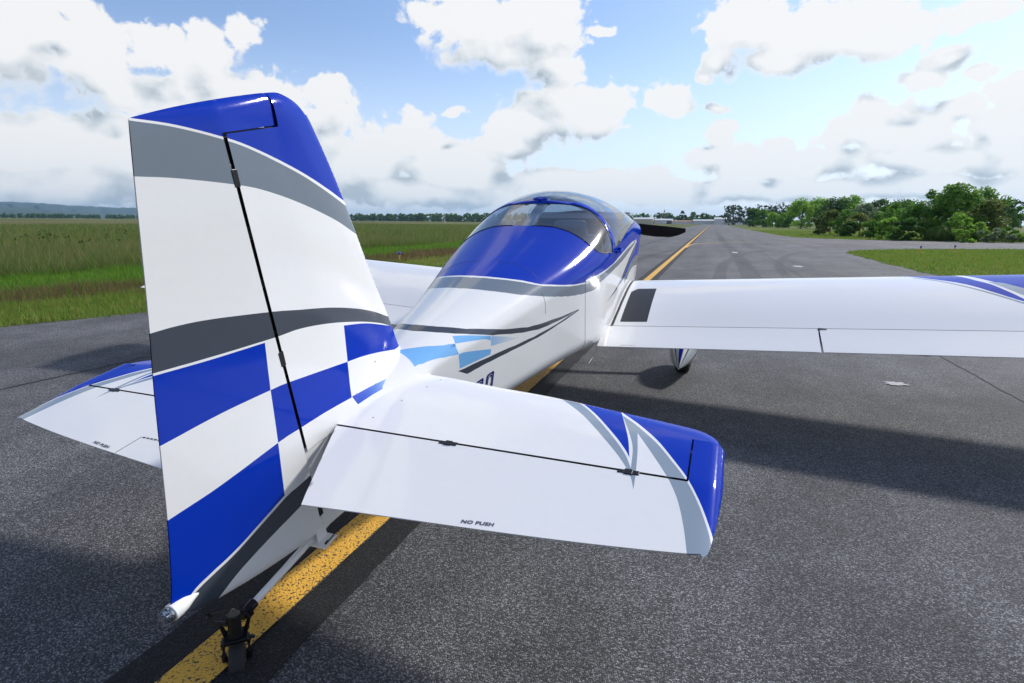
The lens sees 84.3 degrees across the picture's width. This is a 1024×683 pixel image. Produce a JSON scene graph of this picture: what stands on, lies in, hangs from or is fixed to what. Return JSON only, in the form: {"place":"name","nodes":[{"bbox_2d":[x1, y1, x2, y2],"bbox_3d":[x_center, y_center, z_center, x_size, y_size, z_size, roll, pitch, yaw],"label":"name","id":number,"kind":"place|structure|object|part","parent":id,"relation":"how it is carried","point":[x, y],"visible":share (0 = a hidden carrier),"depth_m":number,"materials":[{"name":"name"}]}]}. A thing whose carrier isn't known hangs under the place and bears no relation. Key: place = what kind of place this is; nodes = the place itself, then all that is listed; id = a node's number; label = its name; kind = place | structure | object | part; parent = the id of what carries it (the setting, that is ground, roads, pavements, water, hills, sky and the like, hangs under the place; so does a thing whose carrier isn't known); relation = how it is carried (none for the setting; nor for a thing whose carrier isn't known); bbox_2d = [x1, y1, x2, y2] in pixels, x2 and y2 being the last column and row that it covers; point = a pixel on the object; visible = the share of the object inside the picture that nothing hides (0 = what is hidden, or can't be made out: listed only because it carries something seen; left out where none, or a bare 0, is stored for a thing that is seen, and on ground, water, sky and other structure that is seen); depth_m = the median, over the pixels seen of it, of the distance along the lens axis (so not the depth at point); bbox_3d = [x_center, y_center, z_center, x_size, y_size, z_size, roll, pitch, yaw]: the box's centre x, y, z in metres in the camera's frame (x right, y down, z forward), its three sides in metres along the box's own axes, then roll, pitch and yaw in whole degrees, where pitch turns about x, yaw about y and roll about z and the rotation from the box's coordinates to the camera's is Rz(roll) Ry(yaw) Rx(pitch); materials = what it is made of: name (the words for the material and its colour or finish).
{"place":"outdoors","nodes":[
{"label":"outdoors","id":0,"kind":"place"},
{"bbox_2d":[0,202,136,218],"bbox_3d":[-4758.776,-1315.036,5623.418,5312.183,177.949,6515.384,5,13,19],"label":"hills","id":1,"kind":"structure","parent":0,"point":[91,209],"depth_m":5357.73,"materials":[{"name":"green plant"}]},
{"bbox_2d":[1,311,145,326],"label":"verge soil","id":2,"kind":"structure","parent":0,"point":[40,322],"depth_m":7.47,"materials":[{"name":"brown soil"}]},
{"bbox_2d":[0,222,484,277],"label":"meadow","id":3,"kind":"structure","parent":0,"point":[64,255],"depth_m":29.06,"materials":[{"name":"green plant"}]},
{"bbox_2d":[0,217,1023,327],"bbox_3d":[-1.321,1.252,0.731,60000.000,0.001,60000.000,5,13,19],"label":"ground","id":4,"kind":"structure","parent":0,"point":[8,220],"depth_m":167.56,"materials":[{"name":"green plant"}]},
{"bbox_2d":[0,213,137,218],"bbox_3d":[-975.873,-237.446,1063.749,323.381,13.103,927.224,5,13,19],"label":"distant treeline","id":5,"kind":"object","parent":4,"relation":"on","point":[58,215],"visible":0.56,"depth_m":1211.12,"materials":[{"name":"green plant"}]},
{"bbox_2d":[14,229,367,249],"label":"weeds","id":6,"kind":"object","parent":4,"relation":"on","point":[80,240],"visible":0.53,"depth_m":19.91,"materials":[{"name":"green plant"}]},
{"bbox_2d":[0,224,1023,682],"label":"taxiway","id":7,"kind":"structure","parent":4,"relation":"on","point":[870,526],"depth_m":2.38,"materials":[{"name":"grey asphalt"}]},
{"bbox_2d":[0,356,148,389],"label":"asphalt seam","id":8,"kind":"object","parent":7,"relation":"on","point":[70,373],"visible":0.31,"depth_m":4.99,"materials":[{"name":"black asphalt"}]},
{"bbox_2d":[104,224,710,682],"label":"centreline border","id":9,"kind":"object","parent":7,"relation":"on","point":[168,652],"visible":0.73,"depth_m":1.90,"materials":[{"name":"black paint"}]},
{"bbox_2d":[155,225,709,682],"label":"centreline marking","id":10,"kind":"object","parent":7,"relation":"on","point":[283,595],"visible":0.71,"depth_m":2.11,"materials":[{"name":"yellow paint"}]},
{"bbox_2d":[212,228,706,682],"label":"centreline border","id":11,"kind":"object","parent":7,"relation":"on","point":[282,640],"visible":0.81,"depth_m":2.08,"materials":[{"name":"black paint"}]},
{"bbox_2d":[17,92,1023,672],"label":"light aircraft","id":12,"kind":"object","parent":7,"relation":"on","point":[285,390],"visible":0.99,"depth_m":1.90,"materials":[{"name":"white paint"}]},
{"bbox_3d":[0.150,-0.810,4.121,1.145,0.331,0.446,5,24,20],"label":"rear window","id":13,"kind":"part","parent":12,"relation":"part of","materials":[{"name":"clear glass"}]},
{"bbox_2d":[639,229,694,246],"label":"tyre mark","id":14,"kind":"object","parent":7,"relation":"on","point":[647,243],"visible":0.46,"depth_m":41.28,"materials":[{"name":"rubber"}]},
{"bbox_2d":[693,219,714,223],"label":"hangar","id":15,"kind":"structure","parent":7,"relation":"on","point":[703,221],"depth_m":552.51,"materials":[{"name":"white metal"}]},
{"bbox_2d":[714,229,762,278],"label":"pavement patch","id":16,"kind":"object","parent":7,"relation":"on","point":[746,269],"visible":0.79,"depth_m":19.00,"materials":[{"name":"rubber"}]},
{"bbox_2d":[739,239,803,277],"bbox_3d":[13.546,-5.235,31.682,0.108,0.001,50.500,5,13,19],"label":"asphalt seam","id":17,"kind":"object","parent":7,"relation":"on","point":[777,262],"visible":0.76,"depth_m":19.58,"materials":[{"name":"black asphalt"}]},
{"bbox_2d":[637,244,950,261],"bbox_3d":[16.195,-4.943,30.416,46.188,0.001,11.697,-9,15,-37],"label":"tyre mark","id":18,"kind":"object","parent":7,"relation":"on","point":[644,257],"visible":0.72,"depth_m":27.10,"materials":[{"name":"rubber"}]},
{"bbox_2d":[775,248,878,277],"bbox_3d":[18.749,-4.123,26.652,39.137,0.001,8.060,-9,15,-38],"label":"tyre mark","id":19,"kind":"object","parent":7,"relation":"on","point":[781,271],"visible":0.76,"depth_m":19.12,"materials":[{"name":"rubber"}]},
{"bbox_2d":[712,246,1023,278],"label":"tyre mark","id":20,"kind":"object","parent":7,"relation":"on","point":[720,272],"visible":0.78,"depth_m":19.86,"materials":[{"name":"rubber"}]},
{"bbox_2d":[884,381,907,385],"bbox_3d":[3.336,0.365,4.914,0.195,0.001,0.136,5,13,19],"label":"paint blot","id":21,"kind":"object","parent":7,"relation":"on","point":[896,383],"visible":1,"depth_m":4.91,"materials":[{"name":"white paint"}]},
{"bbox_2d":[940,356,1023,400],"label":"asphalt seam","id":22,"kind":"object","parent":7,"relation":"on","point":[999,388],"visible":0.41,"depth_m":5.04,"materials":[{"name":"black asphalt"}]},
{"bbox_2d":[350,212,675,221],"bbox_3d":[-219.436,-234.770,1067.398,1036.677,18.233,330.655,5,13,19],"label":"distant treeline","id":23,"kind":"object","parent":4,"relation":"on","point":[451,217],"visible":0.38,"depth_m":958.75,"materials":[{"name":"green plant"}]},
{"bbox_2d":[633,217,654,223],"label":"hangar","id":24,"kind":"structure","parent":4,"relation":"on","point":[643,220],"depth_m":565.54,"materials":[{"name":"beige metal"}]},
{"bbox_2d":[654,219,672,223],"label":"hangar","id":25,"kind":"structure","parent":4,"relation":"on","point":[663,221],"depth_m":565.52,"materials":[{"name":"white metal"}]},
{"bbox_2d":[672,220,692,223],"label":"hangar","id":26,"kind":"structure","parent":4,"relation":"on","point":[682,221],"depth_m":562.17,"materials":[{"name":"white metal"}]},
{"bbox_2d":[678,210,686,219],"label":"pine tree","id":27,"kind":"object","parent":4,"relation":"on","point":[681,216],"visible":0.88,"depth_m":598.83,"materials":[{"name":"green plant"}]},
{"bbox_2d":[690,212,697,219],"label":"broadleaf tree","id":28,"kind":"object","parent":4,"relation":"on","point":[692,214],"visible":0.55,"depth_m":594.10,"materials":[{"name":"green plant"}]},
{"bbox_2d":[673,214,731,219],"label":"tree belt","id":29,"kind":"object","parent":4,"relation":"on","point":[690,217],"visible":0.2,"depth_m":670.90,"materials":[{"name":"green plant"}]},
{"bbox_2d":[699,213,710,218],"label":"broadleaf tree","id":30,"kind":"object","parent":4,"relation":"on","point":[706,216],"visible":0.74,"depth_m":600.85,"materials":[{"name":"green plant"}]},
{"bbox_2d":[714,217,742,224],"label":"hangar","id":31,"kind":"structure","parent":4,"relation":"on","point":[719,220],"depth_m":533.50,"materials":[{"name":"white metal"}]},
{"bbox_2d":[715,220,722,224],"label":"hangar door","id":32,"kind":"structure","parent":31,"relation":"in","point":[719,222],"depth_m":534.04,"materials":[{"name":"white metal"}]},
{"bbox_2d":[744,208,759,226],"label":"broadleaf tree","id":33,"kind":"object","parent":4,"relation":"on","point":[750,213],"visible":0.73,"depth_m":215.73,"materials":[{"name":"green plant"}]},
{"bbox_2d":[751,208,773,226],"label":"broadleaf tree","id":34,"kind":"object","parent":4,"relation":"on","point":[762,214],"visible":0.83,"depth_m":210.01,"materials":[{"name":"green plant"}]},
{"bbox_2d":[764,212,777,226],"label":"broadleaf tree","id":35,"kind":"object","parent":4,"relation":"on","point":[771,216],"visible":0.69,"depth_m":202.80,"materials":[{"name":"green plant"}]},
{"bbox_2d":[773,212,788,227],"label":"broadleaf tree","id":36,"kind":"object","parent":4,"relation":"on","point":[780,217],"visible":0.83,"depth_m":197.58,"materials":[{"name":"green plant"}]},
{"bbox_2d":[721,203,849,225],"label":"pine wood","id":37,"kind":"object","parent":4,"relation":"on","point":[731,210],"visible":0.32,"depth_m":425.63,"materials":[{"name":"green plant"}]},
{"bbox_2d":[780,212,797,227],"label":"broadleaf tree","id":38,"kind":"object","parent":4,"relation":"on","point":[788,219],"visible":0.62,"depth_m":193.58,"materials":[{"name":"green plant"}]},
{"bbox_2d":[785,197,819,228],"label":"broadleaf tree","id":39,"kind":"object","parent":4,"relation":"on","point":[796,207],"visible":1,"depth_m":154.27,"materials":[{"name":"green plant"}]},
{"bbox_2d":[803,196,832,228],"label":"broadleaf tree","id":40,"kind":"object","parent":4,"relation":"on","point":[819,202],"visible":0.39,"depth_m":155.66,"materials":[{"name":"green plant"}]},
{"bbox_2d":[810,214,829,234],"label":"bush","id":41,"kind":"object","parent":4,"relation":"on","point":[816,221],"visible":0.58,"depth_m":72.38,"materials":[{"name":"green plant"}]},
{"bbox_2d":[819,209,840,234],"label":"bush","id":42,"kind":"object","parent":4,"relation":"on","point":[825,219],"visible":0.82,"depth_m":70.03,"materials":[{"name":"green plant"}]},
{"bbox_2d":[813,196,852,228],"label":"broadleaf tree","id":43,"kind":"object","parent":4,"relation":"on","point":[831,203],"visible":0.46,"depth_m":149.40,"materials":[{"name":"green plant"}]},
{"bbox_2d":[827,209,858,234],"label":"broadleaf tree","id":44,"kind":"object","parent":4,"relation":"on","point":[845,213],"visible":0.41,"depth_m":67.36,"materials":[{"name":"green plant"}]},
{"bbox_2d":[838,220,858,236],"bbox_3d":[37.201,-12.479,62.723,2.455,1.931,1.776,-8,15,-36],"label":"bush","id":45,"kind":"object","parent":4,"relation":"on","point":[845,228],"visible":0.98,"depth_m":62.40,"materials":[{"name":"green plant"}]},
{"bbox_2d":[839,194,866,225],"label":"broadleaf tree","id":46,"kind":"object","parent":4,"relation":"on","point":[855,200],"visible":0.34,"depth_m":148.54,"materials":[{"name":"green plant"}]},
{"bbox_2d":[842,212,873,236],"bbox_3d":[39.130,-13.119,63.749,3.232,2.804,3.296,-10,16,-41],"label":"bush","id":47,"kind":"object","parent":4,"relation":"on","point":[862,217],"visible":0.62,"depth_m":63.16,"materials":[{"name":"green plant"}]},
{"bbox_2d":[850,202,882,229],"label":"broadleaf tree","id":48,"kind":"object","parent":4,"relation":"on","point":[868,209],"visible":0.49,"depth_m":131.98,"materials":[{"name":"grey plant"}]},
{"bbox_2d":[861,220,887,237],"bbox_3d":[37.062,-11.523,58.193,2.312,1.964,2.115,2,12,8],"label":"bush","id":49,"kind":"object","parent":4,"relation":"on","point":[872,225],"visible":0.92,"depth_m":57.94,"materials":[{"name":"green plant"}]},
{"bbox_2d":[871,198,893,228],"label":"broadleaf tree","id":50,"kind":"object","parent":4,"relation":"on","point":[882,202],"visible":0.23,"depth_m":155.51,"materials":[{"name":"green plant"}]},
{"bbox_2d":[869,202,904,235],"bbox_3d":[41.630,-13.440,62.308,4.153,3.853,4.156,5,13,19],"label":"broadleaf tree","id":51,"kind":"object","parent":4,"relation":"on","point":[880,215],"visible":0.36,"depth_m":62.07,"materials":[{"name":"green plant"}]},
{"bbox_2d":[875,217,905,239],"bbox_3d":[34.840,-10.285,51.617,2.447,2.200,2.511,-4,13,-22],"label":"bush","id":52,"kind":"object","parent":4,"relation":"on","point":[887,222],"visible":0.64,"depth_m":51.44,"materials":[{"name":"green plant"}]},
{"bbox_2d":[891,198,915,226],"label":"broadleaf tree","id":53,"kind":"object","parent":4,"relation":"on","point":[901,202],"visible":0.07,"depth_m":160.29,"materials":[{"name":"green plant"}]},
{"bbox_2d":[889,217,929,240],"bbox_3d":[34.494,-9.784,49.276,3.406,2.144,2.517,-5,13,-25],"label":"bush","id":54,"kind":"object","parent":4,"relation":"on","point":[908,224],"visible":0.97,"depth_m":48.85,"materials":[{"name":"green plant"}]},
{"bbox_2d":[892,189,963,237],"bbox_3d":[39.213,-11.851,52.826,5.243,4.751,4.846,-4,13,-19],"label":"broadleaf tree","id":55,"kind":"object","parent":4,"relation":"on","point":[921,210],"visible":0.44,"depth_m":53.03,"materials":[{"name":"green plant"}]},
{"bbox_2d":[879,198,1023,227],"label":"wood","id":56,"kind":"object","parent":4,"relation":"on","point":[1018,202],"visible":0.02,"depth_m":255.91,"materials":[{"name":"green plant"}]},
{"bbox_2d":[929,182,988,231],"bbox_3d":[40.330,-11.755,51.152,4.581,5.168,4.427,5,13,19],"label":"broadleaf tree","id":57,"kind":"object","parent":4,"relation":"on","point":[956,194],"visible":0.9,"depth_m":50.33,"materials":[{"name":"green plant"}]},
{"bbox_2d":[945,212,978,240],"bbox_3d":[37.915,-9.667,47.809,2.529,2.577,2.381,-1,12,-5],"label":"bush","id":58,"kind":"object","parent":4,"relation":"on","point":[958,223],"visible":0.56,"depth_m":47.48,"materials":[{"name":"green plant"}]},
{"bbox_2d":[951,228,976,242],"bbox_3d":[35.682,-8.319,44.641,1.724,1.208,1.596,5,13,19],"label":"bush","id":59,"kind":"object","parent":4,"relation":"on","point":[963,233],"visible":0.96,"depth_m":44.55,"materials":[{"name":"green plant"}]},
{"bbox_2d":[918,225,1022,242],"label":"bushes","id":60,"kind":"object","parent":4,"relation":"on","point":[943,235],"visible":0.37,"depth_m":47.61,"materials":[{"name":"green plant"}]},
{"bbox_2d":[974,221,989,236],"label":"bush","id":61,"kind":"object","parent":4,"relation":"on","point":[981,224],"visible":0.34,"depth_m":47.62,"materials":[{"name":"green plant"}]},
{"bbox_2d":[960,198,1011,232],"bbox_3d":[43.315,-11.108,51.560,4.342,3.971,3.740,2,12,7],"label":"broadleaf tree","id":62,"kind":"object","parent":4,"relation":"on","point":[990,211],"visible":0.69,"depth_m":50.53,"materials":[{"name":"green plant"}]},
{"bbox_2d":[955,185,1016,234],"bbox_3d":[46.437,-12.641,55.626,3.334,5.252,4.811,-10,16,-41],"label":"broadleaf tree","id":63,"kind":"object","parent":4,"relation":"on","point":[988,194],"visible":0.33,"depth_m":54.62,"materials":[{"name":"green plant"}]},
{"bbox_2d":[976,228,1017,242],"bbox_3d":[38.576,-8.465,45.042,2.416,1.236,1.949,5,13,19],"label":"bush","id":64,"kind":"object","parent":4,"relation":"on","point":[995,234],"visible":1,"depth_m":44.96,"materials":[{"name":"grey plant"}]},
{"bbox_2d":[996,203,1012,224],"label":"broadleaf tree","id":65,"kind":"object","parent":4,"relation":"on","point":[1008,209],"visible":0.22,"depth_m":147.72,"materials":[{"name":"green plant"}]},
{"bbox_2d":[991,226,1023,242],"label":"bush","id":66,"kind":"object","parent":4,"relation":"on","point":[1020,236],"visible":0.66,"depth_m":45.28,"materials":[{"name":"green plant"}]},
{"bbox_2d":[1006,206,1023,229],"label":"broadleaf tree","id":67,"kind":"object","parent":4,"relation":"on","point":[1013,212],"visible":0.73,"depth_m":150.48,"materials":[{"name":"green plant"}]},
{"bbox_2d":[0,0,1023,225],"label":"sky","id":68,"kind":"structure","parent":0,"point":[651,107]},
{"bbox_2d":[848,249,1022,275],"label":"verge soil","id":69,"kind":"structure","parent":0,"point":[911,269],"depth_m":20.78,"materials":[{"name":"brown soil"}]}
]}

